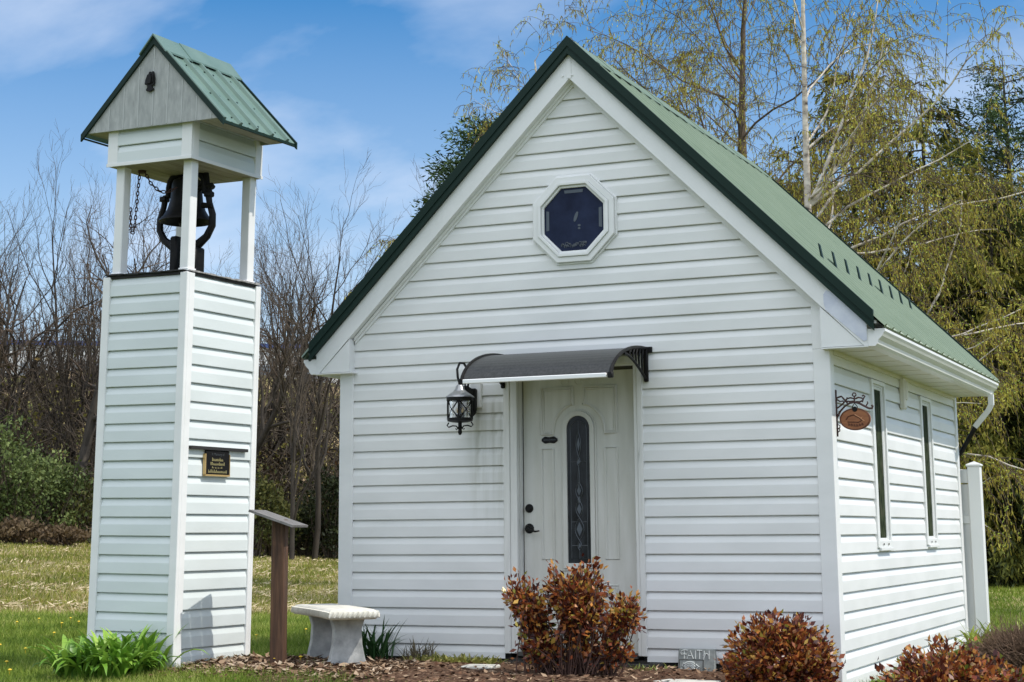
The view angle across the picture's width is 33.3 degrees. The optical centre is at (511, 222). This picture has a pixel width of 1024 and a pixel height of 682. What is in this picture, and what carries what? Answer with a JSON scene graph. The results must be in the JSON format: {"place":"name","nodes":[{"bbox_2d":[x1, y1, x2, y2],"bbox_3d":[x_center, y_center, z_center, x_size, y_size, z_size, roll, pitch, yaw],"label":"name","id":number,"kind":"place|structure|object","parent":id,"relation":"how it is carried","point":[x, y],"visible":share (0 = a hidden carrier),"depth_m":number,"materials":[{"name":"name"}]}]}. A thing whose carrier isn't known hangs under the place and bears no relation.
{"place":"outdoors","nodes":[
{"label":"outdoors","id":0,"kind":"place"},
{"bbox_2d":[0,371,339,492],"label":"hill","id":1,"kind":"structure","parent":0,"point":[260,405],"depth_m":110.58,"materials":[{"name":"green plant"}]},
{"bbox_2d":[0,340,337,383],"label":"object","id":2,"kind":"structure","parent":1,"relation":"on","point":[99,358],"depth_m":133.87,"materials":[{"name":"grey"}]},
{"bbox_2d":[0,602,358,681],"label":"lawn grass","id":3,"kind":"structure","parent":0,"point":[46,626],"depth_m":13.93,"materials":[{"name":"green plant"}]},
{"bbox_2d":[87,669,707,681],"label":"grass","id":4,"kind":"structure","parent":0,"point":[252,679],"depth_m":10.72,"materials":[{"name":"green plant"}]},
{"bbox_2d":[0,551,1023,681],"bbox_3d":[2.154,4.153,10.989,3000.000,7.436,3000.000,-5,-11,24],"label":"ground","id":5,"kind":"structure","parent":0,"point":[1018,616],"depth_m":19.22,"materials":[{"name":"green plant"}]},
{"bbox_2d":[0,214,26,400],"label":"bare tree","id":6,"kind":"object","parent":5,"relation":"on","point":[7,273],"visible":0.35,"depth_m":57.78,"materials":[{"name":"brown plant"}]},
{"bbox_2d":[0,195,30,422],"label":"bare tree","id":7,"kind":"object","parent":5,"relation":"on","point":[13,300],"visible":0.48,"depth_m":55.55,"materials":[{"name":"brown plant"}]},
{"bbox_2d":[0,306,49,424],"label":"bare tree","id":8,"kind":"object","parent":5,"relation":"on","point":[22,373],"visible":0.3,"depth_m":56.46,"materials":[{"name":"brown plant"}]},
{"bbox_2d":[0,277,50,444],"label":"bare tree","id":9,"kind":"object","parent":5,"relation":"on","point":[17,379],"visible":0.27,"depth_m":57.34,"materials":[{"name":"brown plant"}]},
{"bbox_2d":[0,514,59,544],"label":"leafy shrub","id":10,"kind":"object","parent":5,"relation":"on","point":[17,529],"visible":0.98,"depth_m":44.77,"materials":[{"name":"brown plant"}]},
{"bbox_2d":[1,303,64,449],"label":"bare tree","id":11,"kind":"object","parent":5,"relation":"on","point":[19,379],"visible":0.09,"depth_m":62.64,"materials":[{"name":"brown plant"}]},
{"bbox_2d":[0,247,76,422],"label":"bare tree","id":12,"kind":"object","parent":5,"relation":"on","point":[15,369],"visible":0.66,"depth_m":52.36,"materials":[{"name":"brown plant"}]},
{"bbox_2d":[0,405,77,537],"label":"leafy shrub","id":13,"kind":"object","parent":5,"relation":"on","point":[18,477],"visible":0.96,"depth_m":47.17,"materials":[{"name":"green plant"}]},
{"bbox_2d":[0,164,77,472],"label":"bare tree","id":14,"kind":"object","parent":5,"relation":"on","point":[7,376],"visible":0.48,"depth_m":57.77,"materials":[{"name":"brown plant"}]},
{"bbox_2d":[6,316,82,468],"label":"bare tree","id":15,"kind":"object","parent":5,"relation":"on","point":[39,372],"visible":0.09,"depth_m":66.06,"materials":[{"name":"brown plant"}]},
{"bbox_2d":[0,229,93,420],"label":"bare tree","id":16,"kind":"object","parent":5,"relation":"on","point":[20,280],"visible":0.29,"depth_m":64.01,"materials":[{"name":"brown plant"}]},
{"bbox_2d":[4,442,92,541],"bbox_3d":[-13.246,7.697,48.813,2.787,2.894,2.530,1,-10,-10],"label":"leafy shrub","id":17,"kind":"object","parent":5,"relation":"on","point":[66,488],"visible":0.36,"depth_m":48.52,"materials":[{"name":"green plant"}]},
{"bbox_2d":[15,286,84,453],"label":"bare tree","id":18,"kind":"object","parent":5,"relation":"on","point":[45,385],"visible":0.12,"depth_m":59.91,"materials":[{"name":"brown plant"}]},
{"bbox_2d":[0,198,100,417],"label":"bare tree","id":19,"kind":"object","parent":5,"relation":"on","point":[22,345],"visible":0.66,"depth_m":54.03,"materials":[{"name":"brown plant"}]},
{"bbox_2d":[0,243,101,514],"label":"bare tree","id":20,"kind":"object","parent":5,"relation":"on","point":[4,340],"visible":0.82,"depth_m":52.58,"materials":[{"name":"brown plant"}]},
{"bbox_2d":[1,123,101,478],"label":"bare tree","id":21,"kind":"object","parent":5,"relation":"on","point":[56,335],"visible":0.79,"depth_m":53.72,"materials":[{"name":"brown plant"}]},
{"bbox_2d":[1,222,101,455],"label":"bare tree","id":22,"kind":"object","parent":5,"relation":"on","point":[50,353],"visible":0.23,"depth_m":58.76,"materials":[{"name":"brown plant"}]},
{"bbox_2d":[5,341,99,443],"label":"bare tree","id":23,"kind":"object","parent":5,"relation":"on","point":[58,385],"visible":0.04,"depth_m":61.26,"materials":[{"name":"brown plant"}]},
{"bbox_2d":[1,227,111,456],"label":"bare tree","id":24,"kind":"object","parent":5,"relation":"on","point":[56,442],"visible":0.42,"depth_m":55.59,"materials":[{"name":"brown plant"}]},
{"bbox_2d":[11,255,104,497],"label":"bare tree","id":25,"kind":"object","parent":5,"relation":"on","point":[77,418],"visible":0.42,"depth_m":53.03,"materials":[{"name":"brown plant"}]},
{"bbox_2d":[25,521,91,546],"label":"leafy shrub","id":26,"kind":"object","parent":5,"relation":"on","point":[69,535],"visible":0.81,"depth_m":45.37,"materials":[{"name":"brown plant"}]},
{"bbox_2d":[41,455,94,543],"bbox_3d":[-12.856,8.072,49.819,2.284,2.592,2.373,6,-12,-31],"label":"leafy shrub","id":27,"kind":"object","parent":5,"relation":"on","point":[84,507],"visible":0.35,"depth_m":49.42,"materials":[{"name":"green plant"}]},
{"bbox_2d":[39,163,113,530],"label":"bare tree","id":28,"kind":"object","parent":5,"relation":"on","point":[94,341],"visible":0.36,"depth_m":57.01,"materials":[{"name":"brown plant"}]},
{"bbox_2d":[44,186,113,420],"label":"bare tree","id":29,"kind":"object","parent":5,"relation":"on","point":[83,273],"visible":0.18,"depth_m":64.64,"materials":[{"name":"brown plant"}]},
{"bbox_2d":[25,174,171,528],"bbox_3d":[-12.788,3.423,53.879,4.921,13.196,3.117,5,-11,-26],"label":"bare tree","id":30,"kind":"object","parent":5,"relation":"on","point":[88,365],"visible":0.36,"depth_m":53.20,"materials":[{"name":"brown plant"}]},
{"bbox_2d":[39,182,169,538],"bbox_3d":[-12.252,4.556,51.681,5.187,12.413,9.362,6,-12,-33],"label":"bare tree","id":31,"kind":"object","parent":5,"relation":"on","point":[89,431],"visible":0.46,"depth_m":51.73,"materials":[{"name":"brown plant"}]},
{"bbox_2d":[24,625,208,679],"bbox_3d":[-2.611,2.793,11.189,1.067,0.334,1.059,-5,-11,24],"label":"lily clump","id":32,"kind":"object","parent":5,"relation":"on","point":[110,654],"visible":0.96,"depth_m":11.02,"materials":[{"name":"green plant"}]},
{"bbox_2d":[27,181,206,431],"bbox_3d":[-13.392,4.597,58.303,5.286,12.504,5.895,7,-12,-34],"label":"bare tree","id":33,"kind":"object","parent":5,"relation":"on","point":[110,250],"visible":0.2,"depth_m":58.13,"materials":[{"name":"brown plant"}]},
{"bbox_2d":[0,540,337,611],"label":"field weeds","id":34,"kind":"object","parent":5,"relation":"on","point":[73,600],"visible":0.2,"depth_m":29.56,"materials":[{"name":"green plant"}]},
{"bbox_2d":[0,539,337,613],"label":"field stubble","id":35,"kind":"object","parent":5,"relation":"on","point":[17,606],"visible":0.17,"depth_m":28.58,"materials":[{"name":"plant"}]},
{"bbox_2d":[0,347,339,542],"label":"woodland brush","id":36,"kind":"object","parent":5,"relation":"on","point":[301,475],"visible":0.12,"depth_m":53.37,"materials":[{"name":"brown plant"}]},
{"bbox_2d":[1,343,339,553],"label":"woodland buds","id":37,"kind":"object","parent":5,"relation":"on","point":[84,415],"visible":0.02,"depth_m":54.25,"materials":[{"name":"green plant"}]},
{"bbox_2d":[80,33,296,669],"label":"bell tower","id":38,"kind":"structure","parent":5,"relation":"on","point":[172,537],"depth_m":11.89,"materials":[{"name":"plastic"}]},
{"bbox_2d":[145,71,155,91],"bbox_3d":[-2.555,-0.996,12.070,0.087,0.147,0.025,-6,-12,27],"label":"gable ornament","id":39,"kind":"object","parent":38,"relation":"attached to","point":[150,79],"visible":1,"depth_m":12.06,"materials":[{"name":"black metal"}]},
{"bbox_2d":[129,170,176,234],"bbox_3d":[-2.583,-0.153,12.284,0.354,0.469,0.076,-2,-10,6],"label":"bell chain","id":40,"kind":"object","parent":38,"relation":"hanging from","point":[139,175],"visible":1,"depth_m":12.30,"materials":[{"name":"brown metal"}]},
{"bbox_2d":[156,172,215,271],"bbox_3d":[-2.360,-0.009,12.399,0.392,0.877,0.392,3,-11,-16],"label":"church bell","id":41,"kind":"object","parent":38,"relation":"on","point":[171,215],"visible":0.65,"depth_m":12.34,"materials":[{"name":"black metal"}]},
{"bbox_2d":[189,445,247,476],"bbox_3d":[-2.039,1.662,11.905,0.026,0.200,0.655,-6,-12,26],"label":"memorial plaque","id":42,"kind":"object","parent":38,"relation":"attached to","point":[216,461],"visible":1,"depth_m":11.88,"materials":[{"name":"black"}]},
{"bbox_2d":[150,240,262,304],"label":"bare tree","id":43,"kind":"object","parent":5,"relation":"on","point":[212,260],"visible":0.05,"depth_m":54.43,"materials":[{"name":"brown plant"}]},
{"bbox_2d":[254,232,287,461],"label":"bare tree","id":44,"kind":"object","parent":5,"relation":"on","point":[259,412],"visible":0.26,"depth_m":54.38,"materials":[{"name":"brown plant"}]},
{"bbox_2d":[256,402,289,495],"bbox_3d":[-8.190,8.090,54.710,2.350,4.777,2.483,-5,-11,24],"label":"leafy shrub","id":45,"kind":"object","parent":5,"relation":"on","point":[270,470],"visible":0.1,"depth_m":54.98,"materials":[{"name":"green plant"}]},
{"bbox_2d":[253,455,295,557],"bbox_3d":[-7.155,7.958,47.918,2.216,2.912,2.239,-5,-11,24],"label":"leafy shrub","id":46,"kind":"object","parent":5,"relation":"on","point":[267,493],"visible":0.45,"depth_m":47.47,"materials":[{"name":"green plant"}]},
{"bbox_2d":[223,199,339,552],"bbox_3d":[-7.618,5.023,57.227,4.711,12.050,2.984,1,-10,-10],"label":"bare tree","id":47,"kind":"object","parent":5,"relation":"on","point":[282,433],"visible":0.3,"depth_m":57.36,"materials":[{"name":"brown plant"}]},
{"bbox_2d":[256,491,306,555],"bbox_3d":[-6.819,8.559,48.802,1.886,2.152,1.758,-5,-11,24],"label":"leafy shrub","id":48,"kind":"object","parent":5,"relation":"on","point":[268,549],"visible":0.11,"depth_m":48.62,"materials":[{"name":"green plant"}]},
{"bbox_2d":[235,218,338,479],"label":"bare tree","id":49,"kind":"object","parent":5,"relation":"on","point":[281,321],"visible":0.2,"depth_m":57.74,"materials":[{"name":"brown plant"}]},
{"bbox_2d":[255,212,318,478],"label":"bare tree","id":50,"kind":"object","parent":5,"relation":"on","point":[267,415],"visible":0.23,"depth_m":59.92,"materials":[{"name":"brown plant"}]},
{"bbox_2d":[215,238,360,455],"bbox_3d":[-6.734,5.291,50.525,7.917,9.010,6.057,-9,-13,40],"label":"bare tree","id":51,"kind":"object","parent":5,"relation":"on","point":[264,430],"visible":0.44,"depth_m":50.84,"materials":[{"name":"brown plant"}]},
{"bbox_2d":[240,217,339,482],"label":"bare tree","id":52,"kind":"object","parent":5,"relation":"on","point":[274,447],"visible":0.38,"depth_m":55.41,"materials":[{"name":"brown plant"}]},
{"bbox_2d":[253,177,341,559],"bbox_3d":[-5.992,3.999,48.142,2.796,11.045,4.414,6,-12,-30],"label":"bare tree","id":53,"kind":"object","parent":5,"relation":"on","point":[296,422],"visible":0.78,"depth_m":47.83,"materials":[{"name":"brown plant"}]},
{"bbox_2d":[258,278,336,496],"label":"bare tree","id":54,"kind":"object","parent":5,"relation":"on","point":[281,443],"visible":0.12,"depth_m":56.67,"materials":[{"name":"brown plant"}]},
{"bbox_2d":[260,315,339,476],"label":"bare tree","id":55,"kind":"object","parent":5,"relation":"on","point":[332,417],"visible":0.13,"depth_m":55.34,"materials":[{"name":"brown plant"}]},
{"bbox_2d":[260,245,339,495],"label":"bare tree","id":56,"kind":"object","parent":5,"relation":"on","point":[306,349],"visible":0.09,"depth_m":60.35,"materials":[{"name":"brown plant"}]},
{"bbox_2d":[261,345,339,456],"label":"bare tree","id":57,"kind":"object","parent":5,"relation":"on","point":[317,396],"visible":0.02,"depth_m":65.45,"materials":[{"name":"brown plant"}]},
{"bbox_2d":[288,502,335,557],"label":"leafy shrub","id":58,"kind":"object","parent":5,"relation":"on","point":[305,545],"visible":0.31,"depth_m":51.43,"materials":[{"name":"green plant"}]},
{"bbox_2d":[295,464,338,559],"bbox_3d":[-5.225,8.537,51.015,2.986,3.090,2.971,2,-10,-11],"label":"leafy shrub","id":59,"kind":"object","parent":5,"relation":"on","point":[329,538],"visible":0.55,"depth_m":50.61,"materials":[{"name":"green plant"}]},
{"bbox_2d":[265,235,379,412],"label":"bare tree","id":60,"kind":"object","parent":5,"relation":"on","point":[298,358],"visible":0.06,"depth_m":54.57,"materials":[{"name":"brown plant"}]},
{"bbox_2d":[240,147,406,559],"bbox_3d":[-5.617,3.748,49.239,4.420,11.970,5.376,5,-12,-27],"label":"bare tree","id":61,"kind":"object","parent":5,"relation":"on","point":[316,476],"visible":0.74,"depth_m":49.22,"materials":[{"name":"brown plant"}]},
{"bbox_2d":[323,408,338,472],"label":"bare tree","id":62,"kind":"object","parent":5,"relation":"on","point":[333,453],"visible":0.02,"depth_m":57.06,"materials":[{"name":"brown plant"}]},
{"bbox_2d":[371,155,436,252],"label":"bare tree","id":63,"kind":"object","parent":5,"relation":"on","point":[403,206],"visible":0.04,"depth_m":54.11,"materials":[{"name":"brown plant"}]},
{"bbox_2d":[410,109,501,216],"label":"pine tree","id":64,"kind":"object","parent":5,"relation":"on","point":[442,170],"visible":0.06,"depth_m":29.19,"materials":[{"name":"green plant"}]},
{"bbox_2d":[343,0,586,300],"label":"birch tree","id":65,"kind":"object","parent":5,"relation":"on","point":[498,88],"visible":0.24,"depth_m":23.27,"materials":[{"name":"green plant"}]},
{"bbox_2d":[191,658,751,681],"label":"mulch bed","id":66,"kind":"object","parent":5,"relation":"on","point":[445,671],"visible":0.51,"depth_m":10.89,"materials":[{"name":"brown wood"}]},
{"bbox_2d":[248,510,307,662],"bbox_3d":[-1.565,2.449,11.424,0.307,1.056,0.356,-2,-10,10],"label":"lectern post","id":67,"kind":"object","parent":66,"relation":"on","point":[279,591],"visible":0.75,"depth_m":11.39,"materials":[{"name":"brown wood"}]},
{"bbox_2d":[167,651,433,679],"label":"dry leaf litter","id":68,"kind":"object","parent":66,"relation":"on","point":[241,664],"visible":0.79,"depth_m":11.14,"materials":[{"name":"brown plant"}]},
{"bbox_2d":[291,604,379,664],"bbox_3d":[-1.203,2.818,11.629,0.379,0.418,1.090,3,-11,-20],"label":"concrete bench","id":69,"kind":"object","parent":66,"relation":"on","point":[336,634],"visible":0.98,"depth_m":11.34,"materials":[{"name":"grey concrete"}]},
{"bbox_2d":[362,615,407,659],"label":"iris clump","id":70,"kind":"object","parent":66,"relation":"on","point":[373,650],"visible":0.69,"depth_m":12.33,"materials":[{"name":"green plant"}]},
{"bbox_2d":[394,638,438,659],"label":"dry tuft","id":71,"kind":"object","parent":66,"relation":"on","point":[413,651],"visible":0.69,"depth_m":12.23,"materials":[{"name":"grey plant"}]},
{"bbox_2d":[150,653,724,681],"bbox_3d":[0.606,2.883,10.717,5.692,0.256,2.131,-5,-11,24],"label":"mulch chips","id":72,"kind":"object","parent":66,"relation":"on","point":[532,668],"visible":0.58,"depth_m":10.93,"materials":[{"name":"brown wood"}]},
{"bbox_2d":[400,651,509,663],"bbox_3d":[-0.411,3.075,12.072,0.793,0.089,0.300,-5,-11,24],"label":"sedum patch","id":73,"kind":"object","parent":66,"relation":"on","point":[463,658],"visible":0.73,"depth_m":12.02,"materials":[{"name":"green plant"}]},
{"bbox_2d":[461,664,499,668],"bbox_3d":[-0.211,2.984,11.452,0.220,0.050,0.200,-4,-11,18],"label":"paver","id":74,"kind":"object","parent":66,"relation":"on","point":[485,666],"visible":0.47,"depth_m":11.41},
{"bbox_2d":[501,553,647,676],"bbox_3d":[0.379,2.537,11.073,1.055,0.801,0.456,-5,-11,24],"label":"red bush","id":75,"kind":"object","parent":66,"relation":"on","point":[579,606],"visible":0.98,"depth_m":11.00,"materials":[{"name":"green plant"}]},
{"bbox_2d":[620,663,674,670],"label":"weed","id":76,"kind":"object","parent":66,"relation":"on","point":[642,667],"visible":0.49,"depth_m":11.44,"materials":[{"name":"green plant"}]},
{"bbox_2d":[655,679,720,681],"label":"paver","id":77,"kind":"object","parent":66,"relation":"on","point":[679,680],"visible":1,"depth_m":10.58,"materials":[{"name":"white stone"}]},
{"bbox_2d":[678,648,715,670],"bbox_3d":[1.245,2.960,11.517,0.256,0.185,0.047,-4,-20,21],"label":"faith stone","id":78,"kind":"object","parent":66,"relation":"on","point":[702,659],"visible":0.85,"depth_m":11.51,"materials":[{"name":"grey stone"}]},
{"bbox_2d":[714,607,845,681],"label":"red bush","id":79,"kind":"object","parent":66,"relation":"on","point":[787,650],"visible":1,"depth_m":10.52,"materials":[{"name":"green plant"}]},
{"bbox_2d":[869,633,1023,681],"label":"red bush","id":80,"kind":"object","parent":66,"relation":"on","point":[960,666],"visible":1,"depth_m":9.90,"materials":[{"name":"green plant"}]},
{"bbox_2d":[301,35,999,681],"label":"chapel","id":81,"kind":"structure","parent":5,"relation":"on","point":[711,481],"depth_m":12.37,"materials":[{"name":"white plastic"}]},
{"bbox_2d":[445,362,481,434],"bbox_3d":[-0.356,1.277,12.457,0.217,0.535,0.314,-5,-11,24],"label":"wall lantern","id":82,"kind":"object","parent":81,"relation":"attached to","point":[464,402],"depth_m":12.36,"materials":[{"name":"black metal"}]},
{"bbox_2d":[458,345,651,387],"bbox_3d":[0.295,0.997,11.972,1.200,0.276,0.733,-5,-11,24],"label":"awning","id":83,"kind":"object","parent":81,"relation":"attached to","point":[501,369],"depth_m":11.76,"materials":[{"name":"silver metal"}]},
{"bbox_2d":[533,173,617,264],"bbox_3d":[0.451,-0.028,12.474,0.660,0.660,0.064,-5,-11,24],"label":"octagonal window","id":84,"kind":"structure","parent":81,"relation":"in","point":[575,217],"depth_m":12.46,"materials":[{"name":"blue glass"}]},
{"bbox_2d":[523,369,637,652],"bbox_3d":[0.488,2.044,12.198,0.883,1.970,0.108,-5,-11,24],"label":"door","id":85,"kind":"structure","parent":81,"relation":"in","point":[579,464],"depth_m":12.24,"materials":[{"name":"white wood"}]},
{"bbox_2d":[835,390,873,436],"bbox_3d":[2.308,1.278,11.540,0.263,0.315,0.026,-5,-11,24],"label":"hanging sign","id":86,"kind":"object","parent":81,"relation":"attached to","point":[854,418],"visible":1,"depth_m":11.54,"materials":[{"name":"brown wood"}]},
{"bbox_2d":[867,379,893,550],"bbox_3d":[2.735,1.805,12.762,0.072,1.252,0.470,-5,-11,24],"label":"side window","id":87,"kind":"structure","parent":81,"relation":"in","point":[881,483],"depth_m":12.82,"materials":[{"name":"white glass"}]},
{"bbox_2d":[918,396,939,547],"bbox_3d":[3.497,2.100,14.433,0.072,1.247,0.470,-5,-11,24],"label":"side window","id":88,"kind":"structure","parent":81,"relation":"in","point":[925,412],"depth_m":14.49,"materials":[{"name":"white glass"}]},
{"bbox_2d":[583,0,877,253],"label":"birch tree","id":89,"kind":"object","parent":5,"relation":"on","point":[649,49],"visible":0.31,"depth_m":24.80,"materials":[{"name":"green plant"}]},
{"bbox_2d":[539,0,962,251],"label":"birch tree","id":90,"kind":"object","parent":5,"relation":"on","point":[740,131],"visible":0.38,"depth_m":22.96,"materials":[{"name":"green plant"}]},
{"bbox_2d":[766,147,865,248],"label":"evergreen tree","id":91,"kind":"object","parent":5,"relation":"on","point":[796,189],"depth_m":30.98,"materials":[{"name":"green plant"}]},
{"bbox_2d":[719,0,1023,560],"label":"birch tree","id":92,"kind":"object","parent":5,"relation":"on","point":[817,196],"visible":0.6,"depth_m":21.23,"materials":[{"name":"green plant"}]},
{"bbox_2d":[788,66,990,572],"bbox_3d":[6.690,1.884,32.391,5.288,10.113,5.357,-5,-11,24],"label":"evergreen tree","id":93,"kind":"object","parent":5,"relation":"on","point":[824,105],"visible":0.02,"depth_m":32.85,"materials":[{"name":"green plant"}]},
{"bbox_2d":[832,75,1023,585],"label":"evergreen tree","id":94,"kind":"object","parent":5,"relation":"on","point":[968,148],"visible":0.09,"depth_m":31.18,"materials":[{"name":"green plant"}]},
{"bbox_2d":[859,582,1023,681],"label":"sunny grass","id":95,"kind":"structure","parent":5,"relation":"on","point":[1003,595],"depth_m":21.15,"materials":[{"name":"green plant"}]},
{"bbox_2d":[897,128,1010,332],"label":"pine tree","id":96,"kind":"object","parent":5,"relation":"on","point":[935,193],"visible":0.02,"depth_m":39.38,"materials":[{"name":"green plant"}]},
{"bbox_2d":[904,161,1023,588],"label":"evergreen tree","id":97,"kind":"object","parent":5,"relation":"on","point":[1004,568],"visible":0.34,"depth_m":29.11,"materials":[{"name":"green plant"}]},
{"bbox_2d":[917,51,1023,362],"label":"pine tree","id":98,"kind":"object","parent":5,"relation":"on","point":[991,115],"visible":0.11,"depth_m":37.05,"materials":[{"name":"green plant"}]},
{"bbox_2d":[959,461,990,636],"bbox_3d":[2.874,3.186,16.288,3.211,1.748,0.122,-5,-11,24],"label":"vinyl fence","id":99,"kind":"object","parent":5,"relation":"on","point":[975,549],"visible":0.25,"depth_m":15.67,"materials":[{"name":"white plastic"}]},
{"bbox_2d":[948,618,1023,649],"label":"daylily patch","id":100,"kind":"object","parent":5,"relation":"on","point":[972,635],"visible":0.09,"depth_m":14.51,"materials":[{"name":"green plant"}]},
{"bbox_2d":[957,611,1023,677],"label":"dry shrub","id":101,"kind":"object","parent":5,"relation":"on","point":[1009,644],"visible":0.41,"depth_m":12.43,"materials":[{"name":"brown plant"}]},
{"bbox_2d":[966,177,1023,576],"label":"evergreen tree","id":102,"kind":"object","parent":5,"relation":"on","point":[1012,361],"visible":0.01,"depth_m":31.02,"materials":[{"name":"green plant"}]},
{"bbox_2d":[0,0,1023,343],"label":"sky","id":103,"kind":"structure","parent":0,"point":[353,76],"materials":[{"name":"blue"}]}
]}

